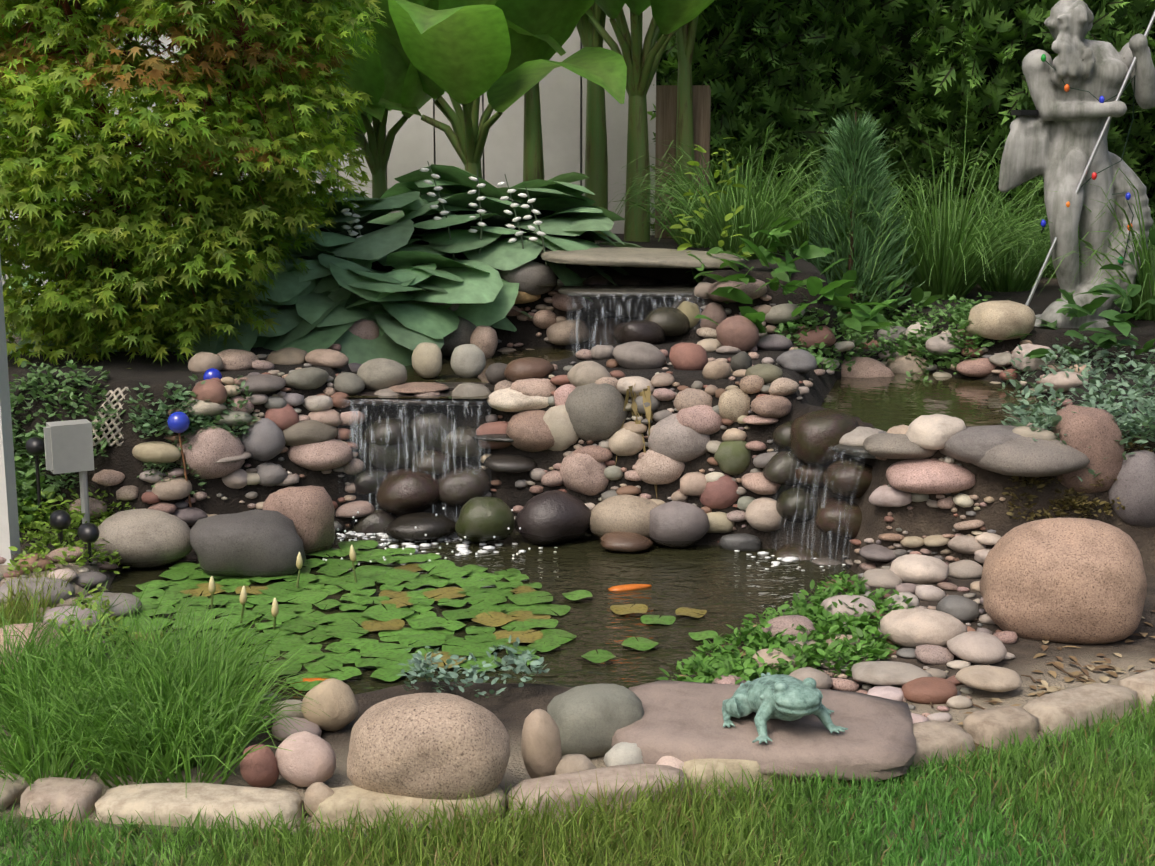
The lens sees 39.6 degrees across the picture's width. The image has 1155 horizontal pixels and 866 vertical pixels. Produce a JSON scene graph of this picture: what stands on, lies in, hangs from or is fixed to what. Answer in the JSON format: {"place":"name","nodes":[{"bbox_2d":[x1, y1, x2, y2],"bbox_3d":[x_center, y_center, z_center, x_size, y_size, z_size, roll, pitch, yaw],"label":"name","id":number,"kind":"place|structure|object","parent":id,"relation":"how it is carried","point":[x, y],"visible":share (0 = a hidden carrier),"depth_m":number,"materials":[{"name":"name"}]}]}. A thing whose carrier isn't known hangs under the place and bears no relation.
{"place":"outdoors","nodes":[
{"label":"outdoors","id":0,"kind":"place"},
{"bbox_2d":[338,399,490,523],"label":"waterfall","id":1,"kind":"structure","parent":0,"point":[356,441],"depth_m":6.08,"materials":[{"name":"grey liquid"}]},
{"bbox_2d":[105,532,856,699],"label":"pond water","id":2,"kind":"structure","parent":0,"point":[721,586],"depth_m":5.30,"materials":[{"name":"brown liquid"}]},
{"bbox_2d":[104,540,717,690],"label":"lily pads","id":3,"kind":"object","parent":2,"relation":"on","point":[524,608],"visible":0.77,"depth_m":5.07,"materials":[{"name":"green plant"}]},
{"bbox_2d":[208,544,356,628],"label":"water lily buds","id":4,"kind":"object","parent":3,"relation":"on","point":[275,607],"visible":1,"depth_m":5.08,"materials":[{"name":"plant"}]},
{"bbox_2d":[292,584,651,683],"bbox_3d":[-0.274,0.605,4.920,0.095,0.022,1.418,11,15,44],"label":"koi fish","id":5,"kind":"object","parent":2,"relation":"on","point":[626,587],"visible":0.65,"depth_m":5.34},
{"bbox_2d":[0,234,1154,865],"bbox_3d":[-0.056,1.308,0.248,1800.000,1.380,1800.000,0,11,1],"label":"ground","id":6,"kind":"structure","parent":0,"point":[512,706],"depth_m":5.88,"materials":[{"name":"brown soil"}]},
{"bbox_2d":[0,258,20,564],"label":"white post","id":7,"kind":"object","parent":6,"relation":"on","point":[9,530],"visible":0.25,"depth_m":5.32,"materials":[{"name":"paint"}]},
{"bbox_2d":[25,437,99,564],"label":"garden lights","id":8,"kind":"object","parent":6,"relation":"on","point":[88,533],"visible":0.98,"depth_m":5.45,"materials":[{"name":"black plastic"}]},
{"bbox_2d":[43,419,93,523],"bbox_3d":[-1.804,0.160,5.694,0.160,0.398,0.090,-6,12,-27],"label":"outlet box on conduit","id":9,"kind":"object","parent":6,"relation":"on","point":[68,444],"visible":0.83,"depth_m":5.64,"materials":[{"name":"grey plastic"}]},
{"bbox_2d":[92,387,128,446],"bbox_3d":[-1.690,-0.065,5.934,0.352,0.207,0.159,0,11,1],"label":"lattice","id":10,"kind":"object","parent":6,"relation":"on","point":[113,422],"visible":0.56,"depth_m":5.91,"materials":[{"name":"beige wood"}]},
{"bbox_2d":[0,0,389,368],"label":"maple","id":11,"kind":"object","parent":6,"relation":"on","point":[236,230],"depth_m":6.25,"materials":[{"name":"green plant"}]},
{"bbox_2d":[6,164,642,365],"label":"hostas","id":12,"kind":"object","parent":6,"relation":"on","point":[336,292],"visible":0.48,"depth_m":7.22,"materials":[{"name":"green plant"}]},
{"bbox_2d":[347,161,547,265],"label":"stems","id":13,"kind":"object","parent":12,"relation":"attached to","point":[480,217],"visible":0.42,"depth_m":7.33,"materials":[{"name":"green plant"}]},
{"bbox_2d":[341,168,545,242],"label":"hosta flowers","id":14,"kind":"object","parent":13,"relation":"attached to","point":[345,212],"visible":0.81,"depth_m":7.30,"materials":[{"name":"white plant"}]},
{"bbox_2d":[2,2,655,305],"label":"building wall","id":15,"kind":"structure","parent":6,"relation":"on","point":[418,143],"depth_m":9.82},
{"bbox_2d":[343,109,407,198],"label":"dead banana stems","id":16,"kind":"object","parent":6,"relation":"on","point":[377,147],"visible":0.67,"depth_m":8.81,"materials":[{"name":"green plant"}]},
{"bbox_2d":[166,0,565,127],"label":"banana leaves","id":17,"kind":"object","parent":16,"relation":"attached to","point":[386,73],"visible":0.23,"depth_m":8.51,"materials":[{"name":"green plant"}]},
{"bbox_2d":[329,348,589,398],"bbox_3d":[-0.214,-0.284,6.879,1.868,0.001,1.618,0,11,1],"label":"ledge","id":18,"kind":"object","parent":6,"relation":"on","point":[447,373],"depth_m":6.95,"materials":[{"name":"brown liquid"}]},
{"bbox_2d":[420,95,502,177],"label":"banana stems","id":19,"kind":"object","parent":6,"relation":"on","point":[467,135],"visible":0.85,"depth_m":8.68,"materials":[{"name":"green plant"}]},
{"bbox_2d":[317,0,626,116],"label":"leaves","id":20,"kind":"object","parent":19,"relation":"attached to","point":[463,51],"visible":0.75,"depth_m":8.24,"materials":[{"name":"green plant"}]},
{"bbox_2d":[337,199,594,270],"bbox_3d":[-1.004,-0.812,7.878,2.228,0.667,1.252,0,11,1],"label":"hosta","id":21,"kind":"object","parent":6,"relation":"on","point":[493,221],"visible":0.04,"depth_m":7.80,"materials":[{"name":"green plant"}]},
{"bbox_2d":[523,82,543,181],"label":"banana stems","id":22,"kind":"object","parent":6,"relation":"on","point":[533,164],"visible":0.21,"depth_m":8.86,"materials":[{"name":"green plant"}]},
{"bbox_2d":[0,247,1154,815],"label":"rocks","id":23,"kind":"object","parent":6,"relation":"on","point":[1078,581],"visible":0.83,"depth_m":5.64,"materials":[{"name":"beige stone"}]},
{"bbox_2d":[178,433,191,506],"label":"gazing ball stakes","id":24,"kind":"object","parent":23,"relation":"on","point":[184,466],"visible":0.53,"depth_m":5.84,"materials":[{"name":"orange metal"}]},
{"bbox_2d":[167,368,221,432],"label":"gazing balls","id":25,"kind":"object","parent":24,"relation":"on","point":[178,421],"visible":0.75,"depth_m":5.79,"materials":[{"name":"blue glass"}]},
{"bbox_2d":[722,672,847,743],"bbox_3d":[0.474,0.608,3.697,0.285,0.126,0.277,0,11,1],"label":"frog sculpture","id":26,"kind":"object","parent":23,"relation":"on","point":[765,698],"visible":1,"depth_m":3.64,"materials":[{"name":"teal metal"}]},
{"bbox_2d":[0,561,1154,865],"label":"lawn grass","id":27,"kind":"structure","parent":6,"relation":"on","point":[700,819],"depth_m":3.29,"materials":[{"name":"green plant"}]},
{"bbox_2d":[0,94,1154,796],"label":"ornamental grasses","id":28,"kind":"object","parent":6,"relation":"on","point":[150,710],"visible":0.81,"depth_m":4.02,"materials":[{"name":"green plant"}]},
{"bbox_2d":[0,669,1154,829],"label":"edging stones","id":29,"kind":"object","parent":6,"relation":"on","point":[1051,711],"visible":0.58,"depth_m":3.45,"materials":[{"name":"stone"}]},
{"bbox_2d":[7,287,1154,697],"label":"ground cover plants","id":30,"kind":"object","parent":6,"relation":"on","point":[705,667],"visible":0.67,"depth_m":5.51,"materials":[{"name":"green plant"}]},
{"bbox_2d":[322,507,845,570],"bbox_3d":[0.012,0.073,6.346,1.907,0.516,1.658,0,11,1],"label":"water foam and droplets","id":31,"kind":"object","parent":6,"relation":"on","point":[463,549],"visible":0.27,"depth_m":5.87,"materials":[{"name":"white liquid"}]},
{"bbox_2d":[576,2,607,236],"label":"banana stems","id":32,"kind":"object","parent":6,"relation":"on","point":[596,165],"visible":0.42,"depth_m":8.89,"materials":[{"name":"green plant"}]},
{"bbox_2d":[536,283,697,285],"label":"pool water","id":33,"kind":"structure","parent":6,"relation":"on","point":[583,284],"depth_m":7.34,"materials":[{"name":"brown liquid"}]},
{"bbox_2d":[589,8,678,241],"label":"banana stems","id":34,"kind":"object","parent":6,"relation":"on","point":[642,64],"visible":0.81,"depth_m":8.72,"materials":[{"name":"green plant"}]},
{"bbox_2d":[586,0,714,34],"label":"banana leaves","id":35,"kind":"object","parent":34,"relation":"on","point":[669,16],"visible":0.92,"depth_m":8.35,"materials":[{"name":"green plant"}]},
{"bbox_2d":[615,384,656,496],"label":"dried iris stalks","id":36,"kind":"object","parent":6,"relation":"on","point":[645,393],"visible":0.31,"depth_m":5.97,"materials":[{"name":"beige plant"}]},
{"bbox_2d":[655,85,710,237],"bbox_3d":[0.601,-1.543,9.197,0.310,0.877,0.130,0,11,1],"label":"wood post","id":37,"kind":"object","parent":6,"relation":"on","point":[666,108],"visible":0.57,"depth_m":9.10,"materials":[{"name":"brown wood"}]},
{"bbox_2d":[673,15,698,239],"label":"banana stems","id":38,"kind":"object","parent":6,"relation":"on","point":[685,37],"visible":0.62,"depth_m":8.96,"materials":[{"name":"green plant"}]},
{"bbox_2d":[786,109,924,313],"bbox_3d":[1.389,-1.076,7.989,0.797,1.072,0.706,8,14,36],"label":"juniper","id":39,"kind":"object","parent":6,"relation":"on","point":[860,139],"visible":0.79,"depth_m":7.90,"materials":[{"name":"green plant"}]},
{"bbox_2d":[647,0,1154,306],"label":"arborvitae hedge","id":40,"kind":"object","parent":6,"relation":"on","point":[770,67],"visible":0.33,"depth_m":9.37,"materials":[{"name":"green plant"}]},
{"bbox_2d":[670,138,1154,358],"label":"perennials","id":41,"kind":"object","parent":6,"relation":"on","point":[865,317],"visible":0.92,"depth_m":6.92,"materials":[{"name":"green plant"}]},
{"bbox_2d":[679,610,1154,752],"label":"leaf litter and twigs","id":42,"kind":"object","parent":6,"relation":"on","point":[1052,689],"visible":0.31,"depth_m":4.30,"materials":[{"name":"brown plant"}]},
{"bbox_2d":[821,373,1061,447],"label":"side pool water","id":43,"kind":"structure","parent":6,"relation":"on","point":[885,403],"depth_m":6.54,"materials":[{"name":"brown liquid"}]},
{"bbox_2d":[999,0,1154,327],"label":"neptune statue","id":44,"kind":"object","parent":6,"relation":"on","point":[1053,143],"visible":0.79,"depth_m":7.12,"materials":[{"name":"stone"}]},
{"bbox_2d":[1011,110,1038,114],"bbox_3d":[1.994,-1.428,7.150,0.090,0.024,0.080,-3,11,-16],"label":"solar lamp head","id":45,"kind":"object","parent":44,"relation":"attached to","point":[1024,112],"visible":0.93,"depth_m":7.12},
{"bbox_2d":[1041,61,1134,264],"bbox_3d":[2.263,-1.171,7.161,0.454,0.992,0.174,0,11,1],"label":"light string wire","id":46,"kind":"object","parent":44,"relation":"hanging from","point":[1123,150],"visible":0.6,"depth_m":7.13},
{"bbox_2d":[1041,54,1132,263],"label":"string light bulbs","id":47,"kind":"object","parent":46,"relation":"attached to","point":[1094,174],"visible":0.88,"depth_m":7.08,"materials":[{"name":"multicoloured glass"}]},
{"bbox_2d":[1025,10,1154,305],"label":"trident shaft","id":48,"kind":"object","parent":44,"relation":"in","point":[1102,133],"visible":0.5,"depth_m":7.06,"materials":[{"name":"silver metal"}]},
{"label":"banana stems","id":49,"kind":"object","parent":6,"relation":"on","visible":0},
{"bbox_2d":[131,28,384,169],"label":"banana leaves","id":50,"kind":"object","parent":49,"relation":"attached to","point":[375,111],"visible":0.06,"depth_m":8.80,"materials":[{"name":"green plant"}]},
{"bbox_2d":[567,293,700,354],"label":"waterfall","id":51,"kind":"structure","parent":0,"point":[616,314],"depth_m":7.06,"materials":[{"name":"grey liquid"}]},
{"bbox_2d":[772,440,862,569],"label":"waterfall","id":52,"kind":"structure","parent":0,"point":[815,512],"depth_m":5.66,"materials":[{"name":"grey liquid"}]}
]}

